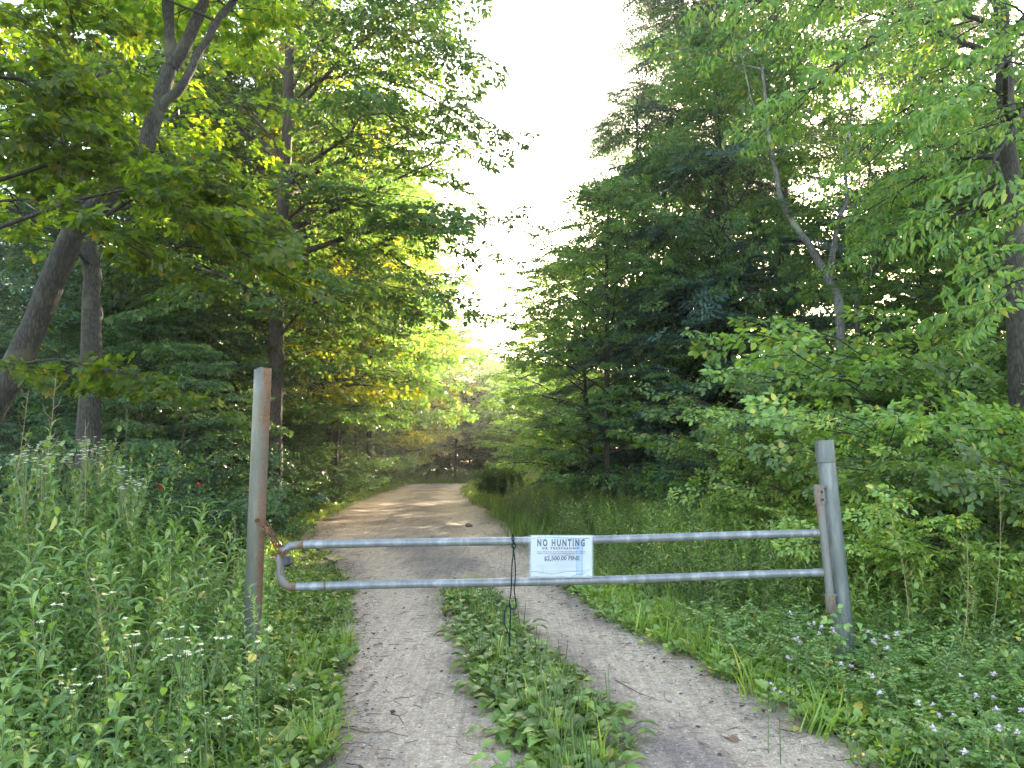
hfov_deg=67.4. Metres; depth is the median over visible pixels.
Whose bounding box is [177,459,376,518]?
leafy shrub
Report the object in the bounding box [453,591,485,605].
plantain
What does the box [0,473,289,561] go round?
leafy shrub
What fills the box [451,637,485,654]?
plantain
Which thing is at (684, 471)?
leafy shrub
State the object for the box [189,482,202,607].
flowering plant
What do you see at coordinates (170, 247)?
broadleaf tree
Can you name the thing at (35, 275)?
broadleaf tree
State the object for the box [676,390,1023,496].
leafy shrub
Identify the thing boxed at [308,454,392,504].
leafy shrub
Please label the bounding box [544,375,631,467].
understory tree
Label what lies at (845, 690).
flowering plant
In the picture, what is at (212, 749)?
flowering plant
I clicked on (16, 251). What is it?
broadleaf tree
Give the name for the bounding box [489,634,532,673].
plantain
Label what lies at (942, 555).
leafy shrub
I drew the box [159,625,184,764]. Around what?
flowering plant
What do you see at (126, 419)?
seed stalk
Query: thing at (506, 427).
broadleaf tree
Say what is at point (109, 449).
flowering plant
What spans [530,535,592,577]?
warning sign
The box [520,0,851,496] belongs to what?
hemlock tree
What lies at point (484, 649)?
plantain
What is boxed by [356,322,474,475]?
broadleaf tree
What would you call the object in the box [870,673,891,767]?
flowering plant
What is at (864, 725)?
ground cover
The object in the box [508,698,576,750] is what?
plantain
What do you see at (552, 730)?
plantain
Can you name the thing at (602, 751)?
grass
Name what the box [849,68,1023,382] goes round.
understory tree
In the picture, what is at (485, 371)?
broadleaf tree
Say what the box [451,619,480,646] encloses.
plantain
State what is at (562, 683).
plantain
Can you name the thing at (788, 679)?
flowering plant
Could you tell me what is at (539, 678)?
plantain
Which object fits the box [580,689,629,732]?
plantain
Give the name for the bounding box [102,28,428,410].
broadleaf tree
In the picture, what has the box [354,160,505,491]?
broadleaf tree
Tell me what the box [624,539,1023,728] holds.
undergrowth
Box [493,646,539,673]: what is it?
plantain
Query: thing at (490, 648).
plantain
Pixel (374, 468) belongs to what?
leafy shrub
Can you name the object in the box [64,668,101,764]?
flowering plant
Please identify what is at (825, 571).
barrier gate
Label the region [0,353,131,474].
understory tree
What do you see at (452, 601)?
plantain
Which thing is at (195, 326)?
understory tree
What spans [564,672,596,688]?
plantain
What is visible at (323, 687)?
ground cover
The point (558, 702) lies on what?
plantain
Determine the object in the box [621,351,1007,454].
leafy shrub
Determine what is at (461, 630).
plantain
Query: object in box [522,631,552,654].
plantain
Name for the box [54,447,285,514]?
leafy shrub
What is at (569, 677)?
plantain
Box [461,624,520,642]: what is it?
plantain
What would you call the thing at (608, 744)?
plantain
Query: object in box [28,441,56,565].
flowering plant
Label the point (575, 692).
plantain
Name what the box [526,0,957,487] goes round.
hemlock tree
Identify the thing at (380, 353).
broadleaf tree
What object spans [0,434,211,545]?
leafy shrub
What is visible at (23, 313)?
broadleaf tree
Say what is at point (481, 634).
plantain
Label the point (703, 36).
broadleaf tree
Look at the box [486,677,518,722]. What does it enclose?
plantain
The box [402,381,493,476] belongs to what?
understory tree
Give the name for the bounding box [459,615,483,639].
plantain
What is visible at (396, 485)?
grass
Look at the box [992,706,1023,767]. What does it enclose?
flowering plant
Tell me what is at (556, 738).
plantain
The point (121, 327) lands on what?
understory tree
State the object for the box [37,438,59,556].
flowering plant
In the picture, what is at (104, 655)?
seed stalk
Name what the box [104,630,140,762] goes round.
flowering plant
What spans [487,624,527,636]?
plantain
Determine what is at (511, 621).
plantain
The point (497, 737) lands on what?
plantain
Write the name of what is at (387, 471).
leafy shrub
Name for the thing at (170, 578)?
seed stalk
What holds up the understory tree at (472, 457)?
on the ground at (341, 613)
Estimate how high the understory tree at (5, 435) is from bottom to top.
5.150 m
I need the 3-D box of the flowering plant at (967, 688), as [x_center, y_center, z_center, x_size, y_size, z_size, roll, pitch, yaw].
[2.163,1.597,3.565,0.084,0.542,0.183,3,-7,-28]
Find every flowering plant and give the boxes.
[0,450,59,695]
[8,464,53,705]
[27,603,63,765]
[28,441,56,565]
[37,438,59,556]
[42,454,64,590]
[42,578,77,756]
[43,448,96,694]
[52,458,78,595]
[58,674,78,766]
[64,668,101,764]
[70,436,115,587]
[86,572,119,767]
[90,461,112,565]
[91,440,115,527]
[91,446,123,593]
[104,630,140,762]
[107,465,151,643]
[115,480,147,685]
[117,617,162,766]
[124,476,148,603]
[148,643,167,764]
[155,485,166,563]
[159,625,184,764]
[167,636,199,767]
[169,740,193,767]
[177,640,203,767]
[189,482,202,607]
[193,567,219,700]
[194,621,232,767]
[205,706,231,767]
[250,627,272,767]
[281,683,298,762]
[762,681,772,752]
[773,687,784,764]
[784,655,792,735]
[787,610,815,686]
[790,636,798,720]
[798,631,821,700]
[806,622,836,696]
[819,625,834,702]
[839,661,855,760]
[846,731,855,766]
[866,629,889,713]
[870,637,885,720]
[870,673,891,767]
[883,631,902,725]
[915,700,934,767]
[930,724,967,767]
[935,736,940,766]
[937,713,955,767]
[957,671,996,767]
[973,692,995,766]
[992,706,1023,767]
[993,724,1020,767]
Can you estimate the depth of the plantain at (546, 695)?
4.41 m
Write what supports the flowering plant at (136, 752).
on the ground at (341, 613)
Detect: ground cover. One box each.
[72,564,359,767]
[191,485,392,580]
[397,469,538,483]
[434,577,645,767]
[560,550,1023,767]
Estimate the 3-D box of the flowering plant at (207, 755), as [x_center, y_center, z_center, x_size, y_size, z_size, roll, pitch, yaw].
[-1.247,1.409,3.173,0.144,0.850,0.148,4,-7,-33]
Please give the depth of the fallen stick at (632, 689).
5.10 m
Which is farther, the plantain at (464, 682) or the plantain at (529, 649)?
the plantain at (529, 649)
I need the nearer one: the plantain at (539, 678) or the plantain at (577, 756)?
the plantain at (577, 756)
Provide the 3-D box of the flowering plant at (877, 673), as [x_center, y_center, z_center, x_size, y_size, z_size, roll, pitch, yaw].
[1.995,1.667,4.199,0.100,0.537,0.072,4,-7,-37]
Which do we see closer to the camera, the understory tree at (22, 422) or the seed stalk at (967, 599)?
the seed stalk at (967, 599)
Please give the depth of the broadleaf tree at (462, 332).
61.67 m
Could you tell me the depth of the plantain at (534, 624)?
6.75 m
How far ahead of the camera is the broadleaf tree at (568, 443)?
23.99 m
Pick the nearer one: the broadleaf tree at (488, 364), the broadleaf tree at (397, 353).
the broadleaf tree at (397, 353)
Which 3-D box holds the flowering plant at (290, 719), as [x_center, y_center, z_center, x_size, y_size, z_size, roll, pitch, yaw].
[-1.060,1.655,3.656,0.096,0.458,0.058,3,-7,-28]
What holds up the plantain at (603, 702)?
on the road
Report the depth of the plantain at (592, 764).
3.50 m
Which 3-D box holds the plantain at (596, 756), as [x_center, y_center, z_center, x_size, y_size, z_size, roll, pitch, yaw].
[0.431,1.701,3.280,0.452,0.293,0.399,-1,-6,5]
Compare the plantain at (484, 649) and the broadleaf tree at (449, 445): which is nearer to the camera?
the plantain at (484, 649)
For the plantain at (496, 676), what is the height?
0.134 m
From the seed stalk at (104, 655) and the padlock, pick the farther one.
the padlock
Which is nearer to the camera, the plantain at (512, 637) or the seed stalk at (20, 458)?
the seed stalk at (20, 458)
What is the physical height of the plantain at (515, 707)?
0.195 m
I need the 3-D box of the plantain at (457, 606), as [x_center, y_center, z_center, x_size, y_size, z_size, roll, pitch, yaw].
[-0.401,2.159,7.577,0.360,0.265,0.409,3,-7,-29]
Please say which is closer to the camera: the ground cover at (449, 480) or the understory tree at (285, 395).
the understory tree at (285, 395)
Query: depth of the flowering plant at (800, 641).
4.58 m
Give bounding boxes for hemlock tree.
[517,77,750,504]
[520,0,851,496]
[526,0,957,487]
[580,0,1000,452]
[676,148,835,466]
[794,0,1001,354]
[827,0,1023,356]
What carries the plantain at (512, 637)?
on the road
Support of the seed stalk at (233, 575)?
on the ground at (341, 613)
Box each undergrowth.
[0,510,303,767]
[479,468,715,531]
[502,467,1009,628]
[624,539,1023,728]
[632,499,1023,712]
[890,531,1023,675]
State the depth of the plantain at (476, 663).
5.57 m
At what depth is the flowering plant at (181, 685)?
3.26 m
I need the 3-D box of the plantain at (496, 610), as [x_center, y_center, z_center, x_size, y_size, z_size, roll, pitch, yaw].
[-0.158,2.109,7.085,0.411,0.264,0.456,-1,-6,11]
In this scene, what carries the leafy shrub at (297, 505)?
on the ground at (341, 613)
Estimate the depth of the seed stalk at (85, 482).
5.96 m
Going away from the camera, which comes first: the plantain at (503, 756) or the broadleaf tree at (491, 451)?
the plantain at (503, 756)
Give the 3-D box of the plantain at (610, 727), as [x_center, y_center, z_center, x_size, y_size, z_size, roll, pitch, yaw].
[0.399,1.846,3.986,0.427,0.144,0.373,-2,-6,19]
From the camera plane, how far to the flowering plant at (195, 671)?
3.45 m
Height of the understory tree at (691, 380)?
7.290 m
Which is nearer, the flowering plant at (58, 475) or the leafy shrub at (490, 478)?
the flowering plant at (58, 475)
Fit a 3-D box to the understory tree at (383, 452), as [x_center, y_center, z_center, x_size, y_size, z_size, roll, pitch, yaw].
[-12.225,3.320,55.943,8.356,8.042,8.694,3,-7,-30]
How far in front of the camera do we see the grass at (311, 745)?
4.17 m
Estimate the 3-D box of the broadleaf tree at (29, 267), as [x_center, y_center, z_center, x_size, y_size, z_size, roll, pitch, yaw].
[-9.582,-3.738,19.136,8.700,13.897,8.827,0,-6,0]
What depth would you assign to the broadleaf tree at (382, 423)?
33.07 m
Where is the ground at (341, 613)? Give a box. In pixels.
[3,467,1023,767]
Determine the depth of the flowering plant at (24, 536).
4.51 m
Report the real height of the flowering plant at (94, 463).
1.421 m
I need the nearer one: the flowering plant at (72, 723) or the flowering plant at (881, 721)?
the flowering plant at (72, 723)
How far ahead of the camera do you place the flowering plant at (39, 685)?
3.22 m
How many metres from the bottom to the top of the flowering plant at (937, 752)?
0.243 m
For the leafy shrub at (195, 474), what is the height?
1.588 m
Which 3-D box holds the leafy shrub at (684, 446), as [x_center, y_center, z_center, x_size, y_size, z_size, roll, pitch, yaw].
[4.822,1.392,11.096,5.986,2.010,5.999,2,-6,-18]
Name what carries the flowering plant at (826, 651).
on the ground at (341, 613)
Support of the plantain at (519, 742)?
on the road
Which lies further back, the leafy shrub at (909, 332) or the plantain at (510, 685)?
the leafy shrub at (909, 332)
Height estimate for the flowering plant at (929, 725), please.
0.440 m
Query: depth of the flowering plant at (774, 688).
3.87 m
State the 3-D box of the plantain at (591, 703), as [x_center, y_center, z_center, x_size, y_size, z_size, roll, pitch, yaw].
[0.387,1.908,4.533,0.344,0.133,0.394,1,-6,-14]
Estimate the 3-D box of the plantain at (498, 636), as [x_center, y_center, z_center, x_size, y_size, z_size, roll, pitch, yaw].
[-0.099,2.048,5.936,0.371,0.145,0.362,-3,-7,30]
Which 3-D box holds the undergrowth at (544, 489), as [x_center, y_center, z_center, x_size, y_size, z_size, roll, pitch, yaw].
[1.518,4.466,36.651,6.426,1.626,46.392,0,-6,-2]
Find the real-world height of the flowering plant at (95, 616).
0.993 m
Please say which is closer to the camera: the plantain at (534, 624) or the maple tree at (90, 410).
the plantain at (534, 624)
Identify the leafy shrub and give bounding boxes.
[0,431,204,568]
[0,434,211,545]
[0,443,250,525]
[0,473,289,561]
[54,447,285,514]
[70,478,316,564]
[163,483,338,552]
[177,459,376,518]
[192,441,345,476]
[283,464,373,511]
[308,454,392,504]
[319,451,398,497]
[322,453,420,485]
[338,451,417,483]
[352,448,440,484]
[471,461,528,496]
[606,401,1023,503]
[608,461,712,504]
[610,447,745,511]
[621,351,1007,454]
[635,464,769,519]
[658,431,792,487]
[661,448,744,484]
[667,431,1023,524]
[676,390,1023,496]
[680,283,1006,415]
[687,305,1008,439]
[698,323,1023,442]
[701,422,1004,504]
[704,399,1023,555]
[743,401,1023,508]
[744,439,1023,570]
[756,466,1021,583]
[767,467,1023,534]
[842,482,1023,623]
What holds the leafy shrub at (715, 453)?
on the ground at (341, 613)
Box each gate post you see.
[241,367,271,692]
[813,440,857,676]
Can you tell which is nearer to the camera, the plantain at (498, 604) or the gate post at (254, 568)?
the gate post at (254, 568)
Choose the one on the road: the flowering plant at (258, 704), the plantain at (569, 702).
the plantain at (569, 702)
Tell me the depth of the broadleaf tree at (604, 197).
19.16 m
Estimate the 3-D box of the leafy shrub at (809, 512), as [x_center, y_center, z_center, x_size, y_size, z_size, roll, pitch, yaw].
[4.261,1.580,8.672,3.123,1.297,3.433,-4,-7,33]
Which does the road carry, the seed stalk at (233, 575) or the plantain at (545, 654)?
the plantain at (545, 654)
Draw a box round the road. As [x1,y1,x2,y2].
[300,482,897,767]
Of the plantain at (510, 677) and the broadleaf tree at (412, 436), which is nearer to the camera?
the plantain at (510, 677)
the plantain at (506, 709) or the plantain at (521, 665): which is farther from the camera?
the plantain at (521, 665)
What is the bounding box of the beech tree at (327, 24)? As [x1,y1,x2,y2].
[7,0,550,528]
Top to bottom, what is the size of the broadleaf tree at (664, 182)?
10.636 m
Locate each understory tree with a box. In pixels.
[0,294,197,475]
[0,310,248,487]
[0,311,169,481]
[0,340,39,474]
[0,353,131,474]
[0,355,108,468]
[1,346,176,472]
[60,338,291,545]
[69,309,318,497]
[110,299,327,503]
[155,376,294,467]
[167,319,359,489]
[171,334,338,503]
[208,403,324,464]
[233,350,355,503]
[284,400,393,455]
[288,384,388,489]
[311,377,418,484]
[323,426,401,456]
[350,422,410,473]
[352,373,446,476]
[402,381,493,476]
[415,382,512,478]
[449,372,556,475]
[451,405,529,470]
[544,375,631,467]
[574,255,801,483]
[580,294,729,507]
[582,276,780,499]
[633,260,834,489]
[686,319,853,470]
[777,200,1004,363]
[781,171,1023,379]
[795,122,1023,402]
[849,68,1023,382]
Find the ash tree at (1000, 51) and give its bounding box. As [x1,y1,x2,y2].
[679,0,1023,456]
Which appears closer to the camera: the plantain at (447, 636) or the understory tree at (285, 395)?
the plantain at (447, 636)
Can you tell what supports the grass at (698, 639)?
on the ground at (341, 613)
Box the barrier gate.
[276,504,833,594]
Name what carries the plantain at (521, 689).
on the road
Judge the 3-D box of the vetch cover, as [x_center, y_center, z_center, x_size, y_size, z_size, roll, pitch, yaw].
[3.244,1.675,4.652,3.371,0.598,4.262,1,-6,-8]
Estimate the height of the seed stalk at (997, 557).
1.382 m
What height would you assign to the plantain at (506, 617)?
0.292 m
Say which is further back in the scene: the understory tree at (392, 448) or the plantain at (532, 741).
the understory tree at (392, 448)
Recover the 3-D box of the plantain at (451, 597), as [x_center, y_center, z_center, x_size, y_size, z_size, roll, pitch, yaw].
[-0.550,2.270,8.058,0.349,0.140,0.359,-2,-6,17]
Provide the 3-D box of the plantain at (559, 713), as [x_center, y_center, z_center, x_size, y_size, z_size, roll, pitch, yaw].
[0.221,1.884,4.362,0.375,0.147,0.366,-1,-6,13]
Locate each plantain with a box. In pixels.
[432,607,476,640]
[438,612,471,631]
[440,594,459,608]
[440,594,466,604]
[448,598,493,611]
[449,635,495,673]
[450,597,499,631]
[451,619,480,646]
[451,633,488,671]
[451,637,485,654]
[451,667,496,693]
[452,626,474,639]
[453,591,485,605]
[453,621,482,634]
[454,589,471,611]
[454,616,482,630]
[456,680,498,696]
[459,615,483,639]
[460,629,515,672]
[461,615,486,641]
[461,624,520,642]
[462,596,499,623]
[462,632,495,650]
[463,630,503,643]
[465,698,533,744]
[466,596,501,620]
[466,609,500,635]
[466,655,504,674]
[467,642,497,662]
[468,637,501,661]
[468,659,526,712]
[468,663,518,708]
[468,750,539,767]
[469,635,513,657]
[469,664,513,696]
[474,587,512,607]
[474,636,531,683]
[478,599,515,616]
[479,717,518,742]
[481,714,534,752]
[482,668,506,688]
[482,674,519,697]
[483,628,524,671]
[483,644,519,651]
[484,603,519,631]
[485,623,526,636]
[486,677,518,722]
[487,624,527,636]
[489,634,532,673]
[489,763,527,767]
[490,624,522,640]
[491,593,511,614]
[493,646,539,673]
[493,689,529,721]
[494,660,535,682]
[496,672,555,696]
[502,606,530,633]
[503,717,546,753]
[505,681,591,747]
[508,603,547,636]
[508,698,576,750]
[508,716,547,759]
[511,634,553,655]
[512,651,544,680]
[512,662,551,708]
[513,691,565,712]
[514,674,555,695]
[515,621,540,656]
[515,645,537,660]
[516,645,559,668]
[516,674,565,721]
[518,711,579,741]
[522,629,553,656]
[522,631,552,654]
[522,719,570,747]
[525,704,582,719]
[527,637,561,672]
[527,754,583,767]
[528,626,556,652]
[528,675,579,699]
[528,677,576,694]
[531,726,579,767]
[535,653,561,672]
[535,700,604,747]
[536,696,590,726]
[537,663,573,695]
[537,718,566,746]
[538,728,612,765]
[540,690,577,713]
[542,723,592,767]
[544,683,605,709]
[548,685,585,713]
[557,719,606,754]
[558,640,591,680]
[558,715,626,758]
[558,746,573,767]
[560,681,594,714]
[560,685,600,726]
[563,659,582,694]
[563,690,609,718]
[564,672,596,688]
[565,662,578,682]
[577,694,622,717]
[577,740,648,767]
[579,669,639,723]
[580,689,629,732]
[583,734,624,767]
[592,716,658,743]
[595,742,609,767]
[600,729,621,761]
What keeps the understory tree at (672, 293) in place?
on the ground at (341, 613)
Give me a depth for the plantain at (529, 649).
5.73 m
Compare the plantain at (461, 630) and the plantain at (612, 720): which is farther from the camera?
the plantain at (461, 630)
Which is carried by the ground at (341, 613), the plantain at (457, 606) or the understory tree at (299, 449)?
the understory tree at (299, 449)
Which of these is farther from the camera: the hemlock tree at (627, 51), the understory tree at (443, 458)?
the understory tree at (443, 458)
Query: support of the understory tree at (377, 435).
on the ground at (341, 613)
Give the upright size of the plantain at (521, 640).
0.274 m
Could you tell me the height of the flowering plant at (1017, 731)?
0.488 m
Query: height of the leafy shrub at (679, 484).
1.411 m
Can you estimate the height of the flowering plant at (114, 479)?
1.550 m
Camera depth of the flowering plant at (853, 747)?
3.69 m
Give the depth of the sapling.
13.77 m
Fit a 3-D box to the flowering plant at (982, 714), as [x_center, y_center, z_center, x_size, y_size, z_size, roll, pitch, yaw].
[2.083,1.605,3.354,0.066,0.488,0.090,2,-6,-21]
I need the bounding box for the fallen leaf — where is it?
[728,735,741,741]
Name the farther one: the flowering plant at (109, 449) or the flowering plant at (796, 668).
the flowering plant at (109, 449)
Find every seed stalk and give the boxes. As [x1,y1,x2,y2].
[3,389,29,545]
[17,489,37,725]
[19,370,61,538]
[76,422,93,604]
[87,569,117,760]
[117,403,128,563]
[157,530,182,679]
[221,515,243,620]
[891,519,915,647]
[954,531,975,677]
[986,474,1005,673]
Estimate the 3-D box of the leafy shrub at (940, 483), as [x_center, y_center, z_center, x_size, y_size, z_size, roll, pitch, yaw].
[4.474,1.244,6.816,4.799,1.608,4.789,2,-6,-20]
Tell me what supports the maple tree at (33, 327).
on the ground at (341, 613)
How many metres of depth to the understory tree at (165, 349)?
12.36 m
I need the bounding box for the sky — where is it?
[0,0,1023,462]
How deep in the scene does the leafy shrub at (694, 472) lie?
16.15 m
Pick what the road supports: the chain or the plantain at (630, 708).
the plantain at (630, 708)
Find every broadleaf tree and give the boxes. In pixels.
[0,0,318,463]
[0,41,160,451]
[0,206,71,470]
[0,218,136,355]
[0,247,78,455]
[0,270,103,353]
[3,266,78,337]
[32,38,416,464]
[41,216,210,438]
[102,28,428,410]
[123,124,458,481]
[131,125,334,460]
[187,123,501,504]
[246,127,421,448]
[303,192,455,463]
[323,258,487,484]
[326,238,451,467]
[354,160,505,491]
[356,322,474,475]
[363,319,462,456]
[401,325,516,481]
[414,339,473,476]
[437,346,517,456]
[466,361,509,460]
[466,367,540,470]
[470,259,631,488]
[470,359,557,475]
[476,317,587,481]
[477,173,737,505]
[484,244,687,493]
[511,349,597,462]
[555,142,753,464]
[607,16,832,422]
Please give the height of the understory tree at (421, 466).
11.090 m
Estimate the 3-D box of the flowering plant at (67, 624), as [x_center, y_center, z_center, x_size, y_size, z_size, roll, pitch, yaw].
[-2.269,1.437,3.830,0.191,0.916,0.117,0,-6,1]
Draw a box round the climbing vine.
[820,604,866,666]
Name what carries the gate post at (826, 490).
on the ground at (341, 613)
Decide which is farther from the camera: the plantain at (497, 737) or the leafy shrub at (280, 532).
the leafy shrub at (280, 532)
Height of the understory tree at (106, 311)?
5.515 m
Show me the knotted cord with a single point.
(513, 555)
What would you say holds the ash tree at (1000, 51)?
on the ground at (341, 613)
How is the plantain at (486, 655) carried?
on the road
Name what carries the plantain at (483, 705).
on the road
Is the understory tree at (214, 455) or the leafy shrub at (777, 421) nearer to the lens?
the leafy shrub at (777, 421)
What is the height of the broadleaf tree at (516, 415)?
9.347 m
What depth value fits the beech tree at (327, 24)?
15.82 m
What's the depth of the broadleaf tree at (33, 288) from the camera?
39.94 m
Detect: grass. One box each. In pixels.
[0,554,381,767]
[244,479,415,559]
[435,570,630,767]
[458,473,773,548]
[561,533,1023,767]
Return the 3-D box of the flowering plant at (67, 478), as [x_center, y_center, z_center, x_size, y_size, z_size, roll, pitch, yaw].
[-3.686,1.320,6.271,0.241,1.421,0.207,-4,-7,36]
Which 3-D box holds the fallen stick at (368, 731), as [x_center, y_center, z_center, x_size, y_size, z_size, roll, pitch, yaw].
[-0.848,1.938,4.316,0.565,0.030,0.082,-3,-6,24]
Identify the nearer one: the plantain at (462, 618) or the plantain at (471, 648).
the plantain at (471, 648)
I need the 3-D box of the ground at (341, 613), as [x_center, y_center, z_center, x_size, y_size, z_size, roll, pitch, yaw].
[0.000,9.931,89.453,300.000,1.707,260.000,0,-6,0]
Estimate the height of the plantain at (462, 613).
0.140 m
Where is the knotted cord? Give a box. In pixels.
[504,534,516,646]
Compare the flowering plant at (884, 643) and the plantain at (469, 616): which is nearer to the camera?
the flowering plant at (884, 643)
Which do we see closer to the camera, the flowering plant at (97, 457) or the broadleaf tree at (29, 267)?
the flowering plant at (97, 457)
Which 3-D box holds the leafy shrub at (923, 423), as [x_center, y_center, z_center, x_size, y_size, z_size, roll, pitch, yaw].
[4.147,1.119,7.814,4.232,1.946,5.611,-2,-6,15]
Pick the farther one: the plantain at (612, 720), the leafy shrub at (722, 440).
the leafy shrub at (722, 440)
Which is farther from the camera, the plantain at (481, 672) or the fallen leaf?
the plantain at (481, 672)
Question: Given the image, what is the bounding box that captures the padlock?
[283,555,291,566]
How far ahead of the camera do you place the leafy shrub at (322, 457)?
24.64 m
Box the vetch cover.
[668,589,1023,767]
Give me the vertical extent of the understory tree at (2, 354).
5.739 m
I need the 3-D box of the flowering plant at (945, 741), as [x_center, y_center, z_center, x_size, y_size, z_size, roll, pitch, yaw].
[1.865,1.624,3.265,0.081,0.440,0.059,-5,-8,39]
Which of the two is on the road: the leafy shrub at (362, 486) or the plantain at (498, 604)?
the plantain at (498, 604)
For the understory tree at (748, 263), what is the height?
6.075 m
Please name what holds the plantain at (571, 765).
on the road
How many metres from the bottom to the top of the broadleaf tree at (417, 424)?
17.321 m
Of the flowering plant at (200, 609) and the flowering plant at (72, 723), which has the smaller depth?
the flowering plant at (72, 723)
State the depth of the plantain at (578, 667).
5.43 m
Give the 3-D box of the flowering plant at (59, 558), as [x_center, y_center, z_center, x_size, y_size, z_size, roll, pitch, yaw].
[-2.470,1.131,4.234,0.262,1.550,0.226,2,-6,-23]
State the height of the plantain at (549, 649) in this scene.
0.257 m
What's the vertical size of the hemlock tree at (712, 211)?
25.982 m
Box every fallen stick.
[341,725,406,736]
[615,680,656,699]
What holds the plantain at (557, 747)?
on the road
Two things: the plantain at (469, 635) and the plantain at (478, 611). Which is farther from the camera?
the plantain at (478, 611)
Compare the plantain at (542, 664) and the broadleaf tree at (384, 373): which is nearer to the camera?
the plantain at (542, 664)
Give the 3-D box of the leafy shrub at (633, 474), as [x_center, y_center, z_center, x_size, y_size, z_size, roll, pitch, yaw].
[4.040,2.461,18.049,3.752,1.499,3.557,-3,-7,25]
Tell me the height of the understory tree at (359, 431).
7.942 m
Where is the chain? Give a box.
[257,520,288,558]
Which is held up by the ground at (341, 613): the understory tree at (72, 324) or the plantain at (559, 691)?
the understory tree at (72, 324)
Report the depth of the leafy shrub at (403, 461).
42.02 m
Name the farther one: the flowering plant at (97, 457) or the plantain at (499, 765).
the flowering plant at (97, 457)
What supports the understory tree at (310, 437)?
on the ground at (341, 613)
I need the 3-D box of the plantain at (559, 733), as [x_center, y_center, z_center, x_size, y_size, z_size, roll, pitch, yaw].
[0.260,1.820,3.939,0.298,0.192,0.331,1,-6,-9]
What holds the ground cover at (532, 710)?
on the ground at (341, 613)
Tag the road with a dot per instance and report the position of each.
(446, 506)
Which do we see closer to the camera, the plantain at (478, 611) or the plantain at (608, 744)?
the plantain at (608, 744)
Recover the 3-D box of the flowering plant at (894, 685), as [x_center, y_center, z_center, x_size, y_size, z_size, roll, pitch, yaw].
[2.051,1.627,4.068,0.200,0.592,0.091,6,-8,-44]
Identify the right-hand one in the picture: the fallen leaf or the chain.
the fallen leaf
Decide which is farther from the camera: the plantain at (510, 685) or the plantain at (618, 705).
the plantain at (510, 685)
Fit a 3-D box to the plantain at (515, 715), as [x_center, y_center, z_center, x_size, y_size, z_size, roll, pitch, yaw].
[0.201,1.793,4.198,0.473,0.304,0.525,0,-6,5]
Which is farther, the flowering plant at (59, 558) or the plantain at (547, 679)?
the plantain at (547, 679)
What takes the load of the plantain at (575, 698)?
on the road
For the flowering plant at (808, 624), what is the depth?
4.64 m
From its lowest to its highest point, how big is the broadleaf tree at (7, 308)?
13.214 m
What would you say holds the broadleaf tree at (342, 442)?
on the ground at (341, 613)
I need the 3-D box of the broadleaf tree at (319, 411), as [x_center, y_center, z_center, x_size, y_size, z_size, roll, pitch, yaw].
[-6.625,-2.197,19.294,8.529,11.301,8.597,2,-6,-14]
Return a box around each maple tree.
[0,0,310,423]
[0,0,315,471]
[0,0,350,433]
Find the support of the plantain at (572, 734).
on the road
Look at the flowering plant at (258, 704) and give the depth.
3.44 m
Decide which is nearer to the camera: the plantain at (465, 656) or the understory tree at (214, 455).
the plantain at (465, 656)
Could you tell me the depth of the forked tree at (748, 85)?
14.48 m
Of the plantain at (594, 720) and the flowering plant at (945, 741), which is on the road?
the plantain at (594, 720)
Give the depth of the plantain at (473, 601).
7.54 m
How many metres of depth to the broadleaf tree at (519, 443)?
47.24 m
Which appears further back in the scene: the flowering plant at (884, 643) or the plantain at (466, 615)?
the plantain at (466, 615)
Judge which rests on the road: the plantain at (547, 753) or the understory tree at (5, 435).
the plantain at (547, 753)
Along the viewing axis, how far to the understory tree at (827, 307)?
18.35 m
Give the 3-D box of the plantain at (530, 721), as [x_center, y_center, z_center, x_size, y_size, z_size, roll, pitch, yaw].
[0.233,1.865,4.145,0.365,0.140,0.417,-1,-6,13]
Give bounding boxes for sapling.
[726,39,1022,353]
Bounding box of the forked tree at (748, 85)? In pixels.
[645,0,971,411]
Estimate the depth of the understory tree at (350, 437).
32.93 m
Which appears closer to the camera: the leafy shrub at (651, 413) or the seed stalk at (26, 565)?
the seed stalk at (26, 565)
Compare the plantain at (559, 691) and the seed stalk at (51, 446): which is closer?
the plantain at (559, 691)
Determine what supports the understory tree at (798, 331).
on the ground at (341, 613)
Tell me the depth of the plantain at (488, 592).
8.18 m
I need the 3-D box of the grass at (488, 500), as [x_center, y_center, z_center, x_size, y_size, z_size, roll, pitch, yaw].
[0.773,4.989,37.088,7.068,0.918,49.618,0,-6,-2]
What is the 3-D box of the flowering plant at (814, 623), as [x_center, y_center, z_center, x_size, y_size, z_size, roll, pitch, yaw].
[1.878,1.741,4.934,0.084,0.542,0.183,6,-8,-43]
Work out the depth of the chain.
4.74 m
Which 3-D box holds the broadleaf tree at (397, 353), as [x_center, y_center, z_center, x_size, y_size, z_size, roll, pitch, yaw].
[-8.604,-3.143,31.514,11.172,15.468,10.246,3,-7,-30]

